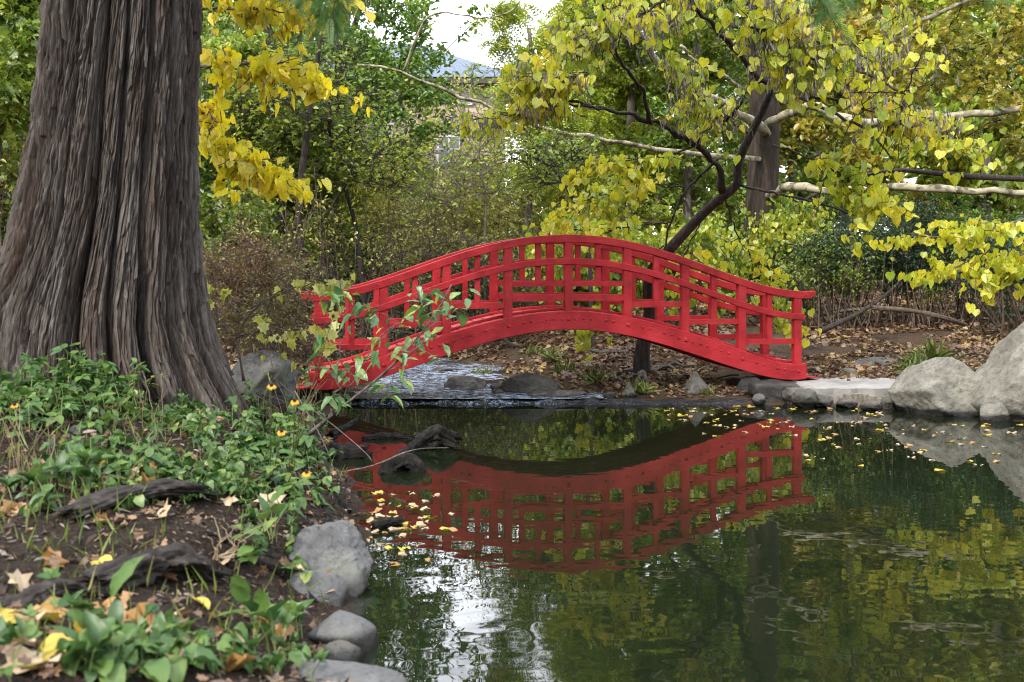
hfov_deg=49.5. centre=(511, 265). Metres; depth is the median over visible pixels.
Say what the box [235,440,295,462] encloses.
creeping vine
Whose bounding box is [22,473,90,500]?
leafy weed
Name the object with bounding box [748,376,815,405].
bridge abutment
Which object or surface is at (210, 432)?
leafy weed
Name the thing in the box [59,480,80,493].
fallen leaf
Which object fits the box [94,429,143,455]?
leafy weed
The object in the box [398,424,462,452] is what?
driftwood
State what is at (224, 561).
fallen leaf
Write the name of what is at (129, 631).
creeping vine
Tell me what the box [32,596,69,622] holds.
fallen leaf
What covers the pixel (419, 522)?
floating leaf
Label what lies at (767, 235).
bush
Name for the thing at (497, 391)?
stone
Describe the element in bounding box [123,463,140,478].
fallen leaf
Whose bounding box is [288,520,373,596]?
boulder
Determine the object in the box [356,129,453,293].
sapling
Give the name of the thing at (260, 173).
redbud tree
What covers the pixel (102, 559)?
fallen leaf
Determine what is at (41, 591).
log
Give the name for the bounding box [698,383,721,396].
grass tuft
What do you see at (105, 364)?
leafy weed
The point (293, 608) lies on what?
leafy weed
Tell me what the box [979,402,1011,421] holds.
stone
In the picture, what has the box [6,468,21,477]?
fallen leaf
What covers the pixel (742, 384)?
stone
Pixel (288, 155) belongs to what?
woodland tree
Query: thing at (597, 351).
fallen branch
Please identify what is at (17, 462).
dry stems
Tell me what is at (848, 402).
stone
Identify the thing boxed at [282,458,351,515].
exposed root
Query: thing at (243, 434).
creeping vine
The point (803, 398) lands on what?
stone
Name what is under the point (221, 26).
woodland tree
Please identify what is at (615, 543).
pond water
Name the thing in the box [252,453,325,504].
leafy weed
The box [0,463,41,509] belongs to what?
leafy weed
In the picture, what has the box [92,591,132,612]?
fallen leaf
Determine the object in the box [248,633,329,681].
leafy weed
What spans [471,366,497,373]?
grass tuft
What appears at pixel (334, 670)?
stone
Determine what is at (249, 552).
plant
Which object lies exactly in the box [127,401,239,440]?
leafy weed
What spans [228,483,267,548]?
creeping vine
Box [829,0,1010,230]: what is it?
woodland tree
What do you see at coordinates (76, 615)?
leafy weed
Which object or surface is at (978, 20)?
wood
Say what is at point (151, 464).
fallen leaf
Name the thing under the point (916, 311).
fallen branch
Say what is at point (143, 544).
grass
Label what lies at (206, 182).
woodland tree
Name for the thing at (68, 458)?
leafy weed
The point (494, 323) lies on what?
footbridge
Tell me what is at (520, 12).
woodland tree
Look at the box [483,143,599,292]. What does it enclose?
sapling
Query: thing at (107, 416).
leafy weed
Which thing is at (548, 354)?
grass tuft
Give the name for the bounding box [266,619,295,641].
fallen leaf
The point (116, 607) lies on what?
leafy weed
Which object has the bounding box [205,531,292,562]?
exposed root
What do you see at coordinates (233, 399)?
leafy weed
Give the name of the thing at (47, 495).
leafy weed
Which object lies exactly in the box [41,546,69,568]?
fallen leaf
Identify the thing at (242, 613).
fallen leaf
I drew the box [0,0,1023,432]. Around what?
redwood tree
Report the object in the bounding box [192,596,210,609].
fallen leaf
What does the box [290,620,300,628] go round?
fallen leaf
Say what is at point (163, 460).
leafy weed
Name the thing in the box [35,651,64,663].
fallen leaf
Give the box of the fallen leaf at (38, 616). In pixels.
[19,611,45,644]
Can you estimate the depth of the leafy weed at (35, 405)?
6.98 m
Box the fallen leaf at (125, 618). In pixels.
[102,610,134,622]
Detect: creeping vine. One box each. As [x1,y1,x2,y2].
[53,637,203,681]
[57,433,124,460]
[58,635,185,678]
[76,476,148,509]
[85,623,224,675]
[111,617,216,646]
[126,476,195,508]
[145,622,257,664]
[147,477,214,499]
[153,452,243,478]
[155,461,244,482]
[163,468,266,498]
[178,639,302,676]
[182,465,273,502]
[195,469,283,498]
[197,458,288,486]
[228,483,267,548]
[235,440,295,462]
[236,429,290,453]
[266,442,339,498]
[284,472,307,569]
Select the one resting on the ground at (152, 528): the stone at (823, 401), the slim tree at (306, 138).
the slim tree at (306, 138)
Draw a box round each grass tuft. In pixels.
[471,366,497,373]
[517,343,550,354]
[537,345,566,363]
[542,358,585,374]
[576,364,614,384]
[621,376,663,392]
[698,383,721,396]
[887,349,927,373]
[902,336,968,359]
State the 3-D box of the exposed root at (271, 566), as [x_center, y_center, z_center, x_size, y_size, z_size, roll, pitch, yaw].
[-1.264,1.582,5.590,0.519,0.307,0.239,0,0,-39]
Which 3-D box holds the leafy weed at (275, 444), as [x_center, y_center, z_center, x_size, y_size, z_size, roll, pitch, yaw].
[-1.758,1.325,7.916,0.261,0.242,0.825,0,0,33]
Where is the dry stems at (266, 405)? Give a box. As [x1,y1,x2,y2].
[248,378,283,424]
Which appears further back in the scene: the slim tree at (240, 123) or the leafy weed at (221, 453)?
the slim tree at (240, 123)
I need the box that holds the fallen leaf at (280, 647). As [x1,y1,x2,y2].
[277,643,293,654]
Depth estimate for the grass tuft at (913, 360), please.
15.53 m
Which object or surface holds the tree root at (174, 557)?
on the ground at (152, 528)
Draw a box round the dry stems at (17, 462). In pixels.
[0,395,57,486]
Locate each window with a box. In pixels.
[371,123,393,156]
[437,135,460,172]
[444,86,472,104]
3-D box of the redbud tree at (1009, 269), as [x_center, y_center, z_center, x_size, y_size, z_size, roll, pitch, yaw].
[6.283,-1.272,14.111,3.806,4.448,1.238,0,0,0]
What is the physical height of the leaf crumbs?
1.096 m
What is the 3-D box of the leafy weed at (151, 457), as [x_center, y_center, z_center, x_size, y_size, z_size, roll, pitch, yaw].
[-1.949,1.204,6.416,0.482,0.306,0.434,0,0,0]
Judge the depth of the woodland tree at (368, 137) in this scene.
40.66 m
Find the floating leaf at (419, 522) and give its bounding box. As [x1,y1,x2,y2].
[414,521,425,526]
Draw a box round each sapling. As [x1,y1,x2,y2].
[305,279,481,435]
[325,130,420,276]
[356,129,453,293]
[396,165,500,302]
[399,163,529,319]
[446,148,542,292]
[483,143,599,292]
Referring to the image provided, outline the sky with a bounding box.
[200,0,1022,234]
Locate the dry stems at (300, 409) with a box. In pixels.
[270,379,326,436]
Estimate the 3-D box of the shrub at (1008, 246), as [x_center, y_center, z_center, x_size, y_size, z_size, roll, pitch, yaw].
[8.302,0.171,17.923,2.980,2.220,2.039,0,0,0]
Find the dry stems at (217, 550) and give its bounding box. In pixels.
[191,517,269,560]
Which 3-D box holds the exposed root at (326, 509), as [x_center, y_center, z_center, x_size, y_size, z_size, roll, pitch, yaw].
[-1.298,1.516,7.363,0.732,0.299,0.374,0,0,37]
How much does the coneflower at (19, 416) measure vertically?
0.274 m
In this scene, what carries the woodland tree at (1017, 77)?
on the ground at (152, 528)
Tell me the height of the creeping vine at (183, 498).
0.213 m
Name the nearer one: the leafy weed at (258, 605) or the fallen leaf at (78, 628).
the fallen leaf at (78, 628)
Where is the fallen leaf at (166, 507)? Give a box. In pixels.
[148,498,170,518]
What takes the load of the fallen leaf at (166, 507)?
on the ground at (152, 528)
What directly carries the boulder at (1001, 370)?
on the ground at (152, 528)
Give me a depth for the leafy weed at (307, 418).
10.38 m
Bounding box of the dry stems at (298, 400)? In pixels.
[240,371,331,427]
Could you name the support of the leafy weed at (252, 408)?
on the ground at (152, 528)
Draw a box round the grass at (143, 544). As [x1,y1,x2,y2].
[0,379,347,677]
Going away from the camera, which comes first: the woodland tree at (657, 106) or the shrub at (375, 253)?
the shrub at (375, 253)
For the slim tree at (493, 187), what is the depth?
21.92 m
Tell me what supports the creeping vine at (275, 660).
on the ground at (152, 528)
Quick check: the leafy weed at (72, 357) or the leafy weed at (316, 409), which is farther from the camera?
the leafy weed at (316, 409)
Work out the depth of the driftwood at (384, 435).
11.45 m
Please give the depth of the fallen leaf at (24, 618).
4.01 m
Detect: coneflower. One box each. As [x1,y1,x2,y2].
[0,402,32,450]
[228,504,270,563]
[255,383,293,477]
[274,432,316,485]
[276,314,334,472]
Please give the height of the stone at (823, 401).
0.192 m
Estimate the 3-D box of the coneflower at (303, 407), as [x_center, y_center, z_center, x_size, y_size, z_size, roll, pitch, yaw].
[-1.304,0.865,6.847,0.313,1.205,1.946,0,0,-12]
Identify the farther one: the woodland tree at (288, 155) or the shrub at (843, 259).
the woodland tree at (288, 155)
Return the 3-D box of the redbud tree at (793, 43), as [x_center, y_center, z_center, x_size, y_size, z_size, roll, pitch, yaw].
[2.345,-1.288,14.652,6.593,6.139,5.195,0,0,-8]
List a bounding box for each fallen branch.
[591,349,628,353]
[815,307,863,318]
[871,305,967,326]
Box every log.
[0,578,110,609]
[51,478,221,520]
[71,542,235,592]
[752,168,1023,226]
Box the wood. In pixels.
[4,0,1022,245]
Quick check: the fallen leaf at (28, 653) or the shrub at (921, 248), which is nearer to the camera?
the fallen leaf at (28, 653)
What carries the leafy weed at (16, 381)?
on the ground at (152, 528)
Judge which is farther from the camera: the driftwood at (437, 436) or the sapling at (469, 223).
the sapling at (469, 223)
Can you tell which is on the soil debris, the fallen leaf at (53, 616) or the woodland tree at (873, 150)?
the fallen leaf at (53, 616)
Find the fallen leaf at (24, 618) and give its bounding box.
[9,608,43,623]
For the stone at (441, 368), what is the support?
on the ground at (152, 528)
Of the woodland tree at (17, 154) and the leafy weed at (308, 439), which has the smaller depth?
the leafy weed at (308, 439)
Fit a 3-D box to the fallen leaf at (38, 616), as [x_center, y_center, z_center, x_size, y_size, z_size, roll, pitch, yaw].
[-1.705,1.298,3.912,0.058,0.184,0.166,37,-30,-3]
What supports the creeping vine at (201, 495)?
on the ground at (152, 528)
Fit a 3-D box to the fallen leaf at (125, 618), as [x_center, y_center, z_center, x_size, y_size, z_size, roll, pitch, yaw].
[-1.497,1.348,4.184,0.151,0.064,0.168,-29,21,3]
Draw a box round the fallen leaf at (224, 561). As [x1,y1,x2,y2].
[220,551,235,564]
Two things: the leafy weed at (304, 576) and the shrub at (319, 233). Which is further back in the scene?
the shrub at (319, 233)
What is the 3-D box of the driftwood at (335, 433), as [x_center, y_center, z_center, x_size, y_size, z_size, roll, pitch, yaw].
[-1.696,1.646,11.334,0.104,0.224,0.457,0,0,40]
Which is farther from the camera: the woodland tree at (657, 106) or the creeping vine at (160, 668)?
the woodland tree at (657, 106)
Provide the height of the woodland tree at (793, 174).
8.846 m
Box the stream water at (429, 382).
[324,358,604,398]
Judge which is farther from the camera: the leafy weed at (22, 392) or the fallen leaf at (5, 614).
the leafy weed at (22, 392)
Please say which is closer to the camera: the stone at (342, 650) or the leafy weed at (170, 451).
the stone at (342, 650)
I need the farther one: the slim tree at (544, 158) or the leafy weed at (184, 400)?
the slim tree at (544, 158)
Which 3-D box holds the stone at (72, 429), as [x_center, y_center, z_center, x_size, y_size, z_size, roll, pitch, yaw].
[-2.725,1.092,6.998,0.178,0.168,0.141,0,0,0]
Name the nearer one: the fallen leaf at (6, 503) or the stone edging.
the fallen leaf at (6, 503)
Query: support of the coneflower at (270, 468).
on the ground at (152, 528)
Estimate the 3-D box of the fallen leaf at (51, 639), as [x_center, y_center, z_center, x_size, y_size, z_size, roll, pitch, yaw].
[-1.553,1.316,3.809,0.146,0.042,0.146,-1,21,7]
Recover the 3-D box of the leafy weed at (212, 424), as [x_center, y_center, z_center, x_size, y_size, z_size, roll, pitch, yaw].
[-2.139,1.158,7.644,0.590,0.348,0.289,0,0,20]
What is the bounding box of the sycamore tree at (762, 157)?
[357,0,1023,309]
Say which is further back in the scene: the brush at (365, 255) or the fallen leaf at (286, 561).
the brush at (365, 255)
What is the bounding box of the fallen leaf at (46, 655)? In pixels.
[23,649,57,667]
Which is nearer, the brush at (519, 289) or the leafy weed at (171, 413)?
the leafy weed at (171, 413)
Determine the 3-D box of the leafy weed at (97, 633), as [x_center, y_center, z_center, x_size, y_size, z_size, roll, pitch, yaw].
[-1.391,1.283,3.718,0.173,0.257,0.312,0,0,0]
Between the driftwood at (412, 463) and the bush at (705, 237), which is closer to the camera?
the driftwood at (412, 463)
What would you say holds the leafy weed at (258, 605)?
on the ground at (152, 528)
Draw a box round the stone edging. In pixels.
[829,393,883,406]
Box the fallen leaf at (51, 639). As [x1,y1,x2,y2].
[40,633,79,653]
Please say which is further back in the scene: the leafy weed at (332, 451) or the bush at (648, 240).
the bush at (648, 240)
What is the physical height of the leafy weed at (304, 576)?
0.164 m
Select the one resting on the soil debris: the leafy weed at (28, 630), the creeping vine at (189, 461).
the creeping vine at (189, 461)
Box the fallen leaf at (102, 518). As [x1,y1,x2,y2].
[91,512,110,523]
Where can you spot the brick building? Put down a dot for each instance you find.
(459, 67)
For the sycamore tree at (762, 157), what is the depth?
19.38 m
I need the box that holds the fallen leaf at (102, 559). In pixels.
[90,555,112,564]
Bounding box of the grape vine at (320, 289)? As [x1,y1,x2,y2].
[207,273,361,382]
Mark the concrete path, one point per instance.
(878, 388)
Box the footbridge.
[296,234,819,389]
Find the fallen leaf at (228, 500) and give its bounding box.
[220,495,237,505]
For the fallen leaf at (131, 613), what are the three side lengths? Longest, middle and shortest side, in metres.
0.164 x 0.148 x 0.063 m
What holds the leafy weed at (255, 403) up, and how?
on the ground at (152, 528)
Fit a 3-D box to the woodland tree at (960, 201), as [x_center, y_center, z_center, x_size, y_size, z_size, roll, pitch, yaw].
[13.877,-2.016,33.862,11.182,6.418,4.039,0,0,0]
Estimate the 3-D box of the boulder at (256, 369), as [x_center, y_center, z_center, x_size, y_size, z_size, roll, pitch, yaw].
[-2.721,1.253,12.219,0.645,0.654,0.565,0,0,22]
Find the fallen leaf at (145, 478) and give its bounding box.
[138,472,155,483]
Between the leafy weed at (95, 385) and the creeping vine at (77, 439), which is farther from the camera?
the leafy weed at (95, 385)
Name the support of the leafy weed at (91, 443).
on the ground at (152, 528)
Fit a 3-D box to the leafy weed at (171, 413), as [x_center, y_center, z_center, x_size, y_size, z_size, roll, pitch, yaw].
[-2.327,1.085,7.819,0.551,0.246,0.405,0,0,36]
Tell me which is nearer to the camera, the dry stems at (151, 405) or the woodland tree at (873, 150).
the dry stems at (151, 405)
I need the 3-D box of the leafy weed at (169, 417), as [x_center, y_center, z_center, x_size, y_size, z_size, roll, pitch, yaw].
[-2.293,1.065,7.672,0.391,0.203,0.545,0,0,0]
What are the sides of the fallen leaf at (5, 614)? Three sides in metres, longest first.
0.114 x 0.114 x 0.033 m
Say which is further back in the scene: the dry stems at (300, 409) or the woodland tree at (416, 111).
the woodland tree at (416, 111)
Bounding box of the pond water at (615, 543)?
[311,404,1023,681]
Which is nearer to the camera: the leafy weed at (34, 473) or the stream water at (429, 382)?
the leafy weed at (34, 473)
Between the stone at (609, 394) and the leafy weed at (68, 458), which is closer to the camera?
the leafy weed at (68, 458)
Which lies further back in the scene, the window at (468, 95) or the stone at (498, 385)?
the window at (468, 95)
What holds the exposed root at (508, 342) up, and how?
on the ground at (152, 528)
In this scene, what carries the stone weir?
on the ground at (152, 528)
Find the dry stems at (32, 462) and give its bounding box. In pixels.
[21,423,54,498]
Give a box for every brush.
[207,231,345,362]
[304,214,406,337]
[343,218,458,338]
[402,223,517,320]
[480,217,560,337]
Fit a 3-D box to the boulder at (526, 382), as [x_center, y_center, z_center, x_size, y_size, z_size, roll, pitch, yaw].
[0.283,1.676,15.215,0.846,0.444,0.594,0,0,0]
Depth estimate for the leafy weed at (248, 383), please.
10.37 m
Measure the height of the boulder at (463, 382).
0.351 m
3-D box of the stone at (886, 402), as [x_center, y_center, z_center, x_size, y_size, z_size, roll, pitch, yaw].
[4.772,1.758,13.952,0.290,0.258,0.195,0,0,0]
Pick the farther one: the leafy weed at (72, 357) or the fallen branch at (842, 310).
the fallen branch at (842, 310)
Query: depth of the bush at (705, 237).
20.51 m
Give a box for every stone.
[68,425,91,434]
[289,659,407,681]
[307,610,378,653]
[322,640,361,662]
[433,366,452,370]
[490,382,502,389]
[492,388,503,393]
[527,391,548,399]
[546,390,586,399]
[602,391,618,397]
[623,382,637,397]
[682,371,708,395]
[735,376,760,392]
[752,393,765,405]
[791,389,816,407]
[815,394,832,407]
[835,396,857,408]
[859,400,882,410]
[880,395,896,408]
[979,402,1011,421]
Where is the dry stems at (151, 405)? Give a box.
[139,376,168,432]
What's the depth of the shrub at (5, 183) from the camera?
14.51 m
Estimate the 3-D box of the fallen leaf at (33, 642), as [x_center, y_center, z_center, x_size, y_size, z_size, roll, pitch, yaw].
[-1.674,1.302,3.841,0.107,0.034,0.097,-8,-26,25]
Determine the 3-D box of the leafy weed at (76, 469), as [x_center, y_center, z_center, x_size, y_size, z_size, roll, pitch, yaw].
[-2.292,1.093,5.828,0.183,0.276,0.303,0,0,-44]
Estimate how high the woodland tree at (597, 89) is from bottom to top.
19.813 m
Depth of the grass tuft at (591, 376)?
15.56 m
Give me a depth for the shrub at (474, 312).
23.90 m
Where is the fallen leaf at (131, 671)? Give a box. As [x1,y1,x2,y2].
[126,666,139,673]
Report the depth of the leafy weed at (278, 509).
6.10 m
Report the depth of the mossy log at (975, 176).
22.73 m
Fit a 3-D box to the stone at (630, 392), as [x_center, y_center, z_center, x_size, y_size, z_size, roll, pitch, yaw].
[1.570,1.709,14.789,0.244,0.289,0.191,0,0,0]
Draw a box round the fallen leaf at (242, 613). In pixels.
[239,608,262,622]
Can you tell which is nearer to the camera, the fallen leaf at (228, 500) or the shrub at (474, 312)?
the fallen leaf at (228, 500)
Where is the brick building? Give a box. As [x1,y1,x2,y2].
[270,44,513,219]
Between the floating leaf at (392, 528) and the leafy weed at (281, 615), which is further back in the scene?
the floating leaf at (392, 528)
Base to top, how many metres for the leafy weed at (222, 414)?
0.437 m
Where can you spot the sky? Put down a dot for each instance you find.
(447, 29)
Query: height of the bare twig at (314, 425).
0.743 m
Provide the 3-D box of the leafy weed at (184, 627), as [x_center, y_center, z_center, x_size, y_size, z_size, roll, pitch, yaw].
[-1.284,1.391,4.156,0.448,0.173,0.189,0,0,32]
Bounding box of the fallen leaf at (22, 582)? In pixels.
[6,568,32,591]
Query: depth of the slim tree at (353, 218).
18.96 m
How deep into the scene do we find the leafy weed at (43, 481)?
5.85 m
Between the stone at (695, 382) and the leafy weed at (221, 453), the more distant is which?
the stone at (695, 382)
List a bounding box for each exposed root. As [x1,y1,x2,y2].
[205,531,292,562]
[220,558,317,601]
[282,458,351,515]
[282,476,334,521]
[299,449,346,481]
[503,338,523,347]
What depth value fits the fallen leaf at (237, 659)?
4.11 m
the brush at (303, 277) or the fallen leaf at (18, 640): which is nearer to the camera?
the fallen leaf at (18, 640)
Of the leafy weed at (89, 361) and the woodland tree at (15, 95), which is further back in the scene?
the woodland tree at (15, 95)
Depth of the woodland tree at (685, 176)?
26.56 m
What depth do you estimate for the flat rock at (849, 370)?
16.11 m
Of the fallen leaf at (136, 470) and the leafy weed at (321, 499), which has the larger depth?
the leafy weed at (321, 499)
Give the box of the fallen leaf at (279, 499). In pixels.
[253,491,285,509]
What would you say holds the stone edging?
on the ground at (152, 528)
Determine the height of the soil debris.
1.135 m
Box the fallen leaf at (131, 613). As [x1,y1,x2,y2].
[126,602,156,628]
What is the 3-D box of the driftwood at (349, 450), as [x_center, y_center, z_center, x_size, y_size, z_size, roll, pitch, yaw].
[-1.681,1.827,10.338,0.798,0.329,0.372,0,0,-18]
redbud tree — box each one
[198,0,375,204]
[442,0,1013,385]
[869,213,1023,316]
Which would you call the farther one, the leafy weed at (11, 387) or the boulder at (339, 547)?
the leafy weed at (11, 387)
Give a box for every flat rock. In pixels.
[286,570,349,606]
[838,367,858,373]
[853,357,897,367]
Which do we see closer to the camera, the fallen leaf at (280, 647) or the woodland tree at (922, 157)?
the fallen leaf at (280, 647)
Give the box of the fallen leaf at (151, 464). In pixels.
[140,461,156,468]
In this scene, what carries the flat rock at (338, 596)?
on the ground at (152, 528)
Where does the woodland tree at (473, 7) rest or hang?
on the ground at (152, 528)
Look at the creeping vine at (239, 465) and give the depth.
6.62 m
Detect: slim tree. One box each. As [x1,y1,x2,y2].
[201,65,339,351]
[221,2,392,358]
[263,45,417,350]
[309,104,445,360]
[381,125,498,254]
[425,102,536,342]
[477,118,613,347]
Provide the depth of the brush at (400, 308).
21.59 m
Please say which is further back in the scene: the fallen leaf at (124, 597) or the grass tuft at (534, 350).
the grass tuft at (534, 350)
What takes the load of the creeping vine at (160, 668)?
on the ground at (152, 528)
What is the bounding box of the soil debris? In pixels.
[0,385,361,681]
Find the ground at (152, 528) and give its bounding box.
[0,258,1023,681]
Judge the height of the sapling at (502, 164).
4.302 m
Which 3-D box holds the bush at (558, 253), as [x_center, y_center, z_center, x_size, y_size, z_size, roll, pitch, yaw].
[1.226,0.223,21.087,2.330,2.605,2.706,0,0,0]
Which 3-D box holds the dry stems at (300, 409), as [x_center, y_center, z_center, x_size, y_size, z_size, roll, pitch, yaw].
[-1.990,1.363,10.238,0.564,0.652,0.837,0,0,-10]
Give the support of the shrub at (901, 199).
on the ground at (152, 528)
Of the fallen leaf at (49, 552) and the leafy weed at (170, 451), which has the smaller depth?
the fallen leaf at (49, 552)
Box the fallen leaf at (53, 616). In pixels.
[41,612,59,620]
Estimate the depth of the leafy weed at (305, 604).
5.13 m
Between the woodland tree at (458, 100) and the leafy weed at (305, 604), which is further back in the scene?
the woodland tree at (458, 100)
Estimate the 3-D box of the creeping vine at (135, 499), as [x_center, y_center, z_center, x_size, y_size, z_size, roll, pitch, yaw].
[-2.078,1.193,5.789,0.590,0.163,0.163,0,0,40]
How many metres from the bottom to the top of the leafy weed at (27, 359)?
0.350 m
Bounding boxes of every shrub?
[0,106,29,252]
[203,218,348,411]
[204,190,326,357]
[251,156,380,361]
[288,169,455,356]
[381,164,494,339]
[435,179,536,316]
[494,162,668,335]
[725,247,840,311]
[748,215,910,332]
[776,210,946,327]
[791,169,1023,293]
[821,192,989,328]
[826,209,1023,319]
[905,188,1023,325]
[926,206,1023,339]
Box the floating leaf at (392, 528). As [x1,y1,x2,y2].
[388,526,399,531]
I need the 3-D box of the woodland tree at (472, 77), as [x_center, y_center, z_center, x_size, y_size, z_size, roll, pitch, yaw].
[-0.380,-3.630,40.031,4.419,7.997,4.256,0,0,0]
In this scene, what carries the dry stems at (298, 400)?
on the ground at (152, 528)
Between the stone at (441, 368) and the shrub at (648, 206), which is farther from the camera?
the shrub at (648, 206)
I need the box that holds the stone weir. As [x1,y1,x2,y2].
[345,396,772,404]
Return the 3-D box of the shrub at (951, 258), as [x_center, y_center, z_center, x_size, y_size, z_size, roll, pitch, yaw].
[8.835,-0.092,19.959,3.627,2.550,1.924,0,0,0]
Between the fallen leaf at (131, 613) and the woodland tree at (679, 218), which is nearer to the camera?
the fallen leaf at (131, 613)
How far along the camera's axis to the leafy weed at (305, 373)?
14.97 m
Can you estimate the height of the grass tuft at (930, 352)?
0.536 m
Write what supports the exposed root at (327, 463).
on the ground at (152, 528)
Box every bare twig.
[294,390,334,474]
[302,402,371,460]
[340,447,448,472]
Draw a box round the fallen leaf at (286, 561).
[279,556,304,569]
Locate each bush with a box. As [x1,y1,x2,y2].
[515,207,615,332]
[556,226,681,312]
[643,206,752,325]
[736,192,846,304]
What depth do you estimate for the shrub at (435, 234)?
22.01 m
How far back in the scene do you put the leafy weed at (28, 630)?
3.60 m
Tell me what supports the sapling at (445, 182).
on the ground at (152, 528)
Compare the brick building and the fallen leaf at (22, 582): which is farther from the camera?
the brick building
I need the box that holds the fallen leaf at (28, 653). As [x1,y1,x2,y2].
[1,645,49,673]
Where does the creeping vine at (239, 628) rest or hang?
on the ground at (152, 528)
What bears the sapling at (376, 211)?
on the ground at (152, 528)
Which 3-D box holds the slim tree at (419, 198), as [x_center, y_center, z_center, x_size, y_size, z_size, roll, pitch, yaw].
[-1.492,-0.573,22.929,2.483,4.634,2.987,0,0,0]
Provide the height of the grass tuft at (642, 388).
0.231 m
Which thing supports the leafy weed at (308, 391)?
on the ground at (152, 528)
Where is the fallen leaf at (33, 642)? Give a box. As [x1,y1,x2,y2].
[20,638,39,646]
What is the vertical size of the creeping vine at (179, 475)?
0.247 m
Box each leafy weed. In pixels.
[0,352,91,393]
[0,365,68,422]
[0,385,81,421]
[0,388,43,425]
[0,456,53,492]
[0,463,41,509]
[0,615,42,681]
[1,374,30,405]
[1,382,75,416]
[14,388,104,432]
[14,567,96,631]
[15,475,68,515]
[16,370,98,404]
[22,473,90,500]
[23,343,104,394]
[31,435,146,480]
[41,447,118,491]
[42,442,82,489]
[44,342,125,389]
[50,608,116,641]
[53,443,93,497]
[56,363,154,417]
[61,609,125,676]
[67,349,142,390]
[67,357,149,401]
[68,387,158,431]
[86,463,148,484]
[93,371,162,402]
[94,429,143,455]
[99,449,157,484]
[107,596,177,633]
[109,454,182,478]
[109,555,145,604]
[125,435,218,476]
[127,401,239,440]
[131,444,214,483]
[138,603,211,643]
[144,402,227,432]
[145,403,198,432]
[157,389,230,421]
[173,393,224,419]
[174,409,242,453]
[182,425,280,473]
[188,435,257,471]
[192,426,235,459]
[208,410,302,455]
[213,574,292,652]
[224,395,308,458]
[229,434,300,454]
[231,418,274,462]
[235,406,293,436]
[242,379,273,432]
[242,391,269,420]
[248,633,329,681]
[250,483,297,542]
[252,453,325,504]
[254,411,319,457]
[255,592,305,650]
[256,414,317,467]
[268,596,305,640]
[271,417,343,474]
[271,599,313,637]
[281,561,314,583]
[283,393,325,421]
[283,409,329,436]
[292,413,326,460]
[295,479,334,510]
[296,366,324,399]
[299,367,308,380]
[300,370,309,394]
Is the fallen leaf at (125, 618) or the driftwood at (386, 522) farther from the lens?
the driftwood at (386, 522)
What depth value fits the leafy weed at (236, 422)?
7.89 m
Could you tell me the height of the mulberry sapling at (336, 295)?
1.380 m
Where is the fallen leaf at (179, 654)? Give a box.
[168,647,184,658]
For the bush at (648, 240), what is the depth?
19.96 m
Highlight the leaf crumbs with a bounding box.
[0,381,361,681]
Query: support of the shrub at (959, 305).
on the ground at (152, 528)
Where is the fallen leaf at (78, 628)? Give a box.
[73,620,82,633]
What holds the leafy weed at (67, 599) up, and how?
on the ground at (152, 528)
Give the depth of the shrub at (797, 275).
19.97 m
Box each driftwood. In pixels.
[318,442,372,458]
[327,413,361,439]
[361,432,414,439]
[369,515,404,529]
[377,453,426,474]
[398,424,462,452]
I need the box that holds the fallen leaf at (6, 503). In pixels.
[0,499,26,515]
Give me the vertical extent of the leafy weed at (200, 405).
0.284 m
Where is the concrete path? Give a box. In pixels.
[790,375,895,397]
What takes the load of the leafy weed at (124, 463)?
on the ground at (152, 528)
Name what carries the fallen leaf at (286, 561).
on the ground at (152, 528)
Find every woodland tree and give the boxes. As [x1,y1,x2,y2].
[0,0,40,244]
[0,20,38,195]
[198,0,254,256]
[199,0,342,309]
[199,28,382,353]
[199,197,443,287]
[214,0,371,236]
[273,0,465,330]
[305,0,490,313]
[328,26,418,151]
[353,65,457,197]
[407,65,494,195]
[448,56,522,184]
[467,0,640,306]
[509,18,670,233]
[513,0,745,232]
[542,201,799,270]
[589,0,797,257]
[615,0,748,237]
[700,0,872,267]
[714,0,899,235]
[732,0,1007,274]
[808,153,1023,268]
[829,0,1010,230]
[887,0,1023,241]
[945,4,1023,208]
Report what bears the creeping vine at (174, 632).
on the ground at (152, 528)
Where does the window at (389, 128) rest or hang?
in the brick building
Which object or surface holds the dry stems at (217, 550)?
on the ground at (152, 528)
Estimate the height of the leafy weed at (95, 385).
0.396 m
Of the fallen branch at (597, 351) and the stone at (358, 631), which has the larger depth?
the fallen branch at (597, 351)
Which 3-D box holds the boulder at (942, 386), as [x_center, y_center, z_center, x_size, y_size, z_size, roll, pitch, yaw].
[5.256,1.654,13.590,1.272,1.080,1.035,0,0,0]
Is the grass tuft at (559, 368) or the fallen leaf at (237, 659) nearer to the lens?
the fallen leaf at (237, 659)
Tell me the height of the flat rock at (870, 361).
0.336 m
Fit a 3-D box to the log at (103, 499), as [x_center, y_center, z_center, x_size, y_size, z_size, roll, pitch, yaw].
[-1.967,1.259,5.881,0.227,0.227,1.200,0,0,21]
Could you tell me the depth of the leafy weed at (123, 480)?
6.12 m
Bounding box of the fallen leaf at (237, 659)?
[221,652,256,671]
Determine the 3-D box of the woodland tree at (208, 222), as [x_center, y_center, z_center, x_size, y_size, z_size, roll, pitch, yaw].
[-4.299,-1.359,19.884,3.669,6.012,4.802,0,0,-41]
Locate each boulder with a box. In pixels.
[232,349,298,407]
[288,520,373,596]
[444,375,486,389]
[502,372,562,392]
[888,356,982,416]
[971,322,1023,419]
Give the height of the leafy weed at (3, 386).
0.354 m
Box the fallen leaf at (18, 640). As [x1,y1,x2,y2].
[11,636,23,644]
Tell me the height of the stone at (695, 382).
0.496 m
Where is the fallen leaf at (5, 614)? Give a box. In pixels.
[0,607,18,622]

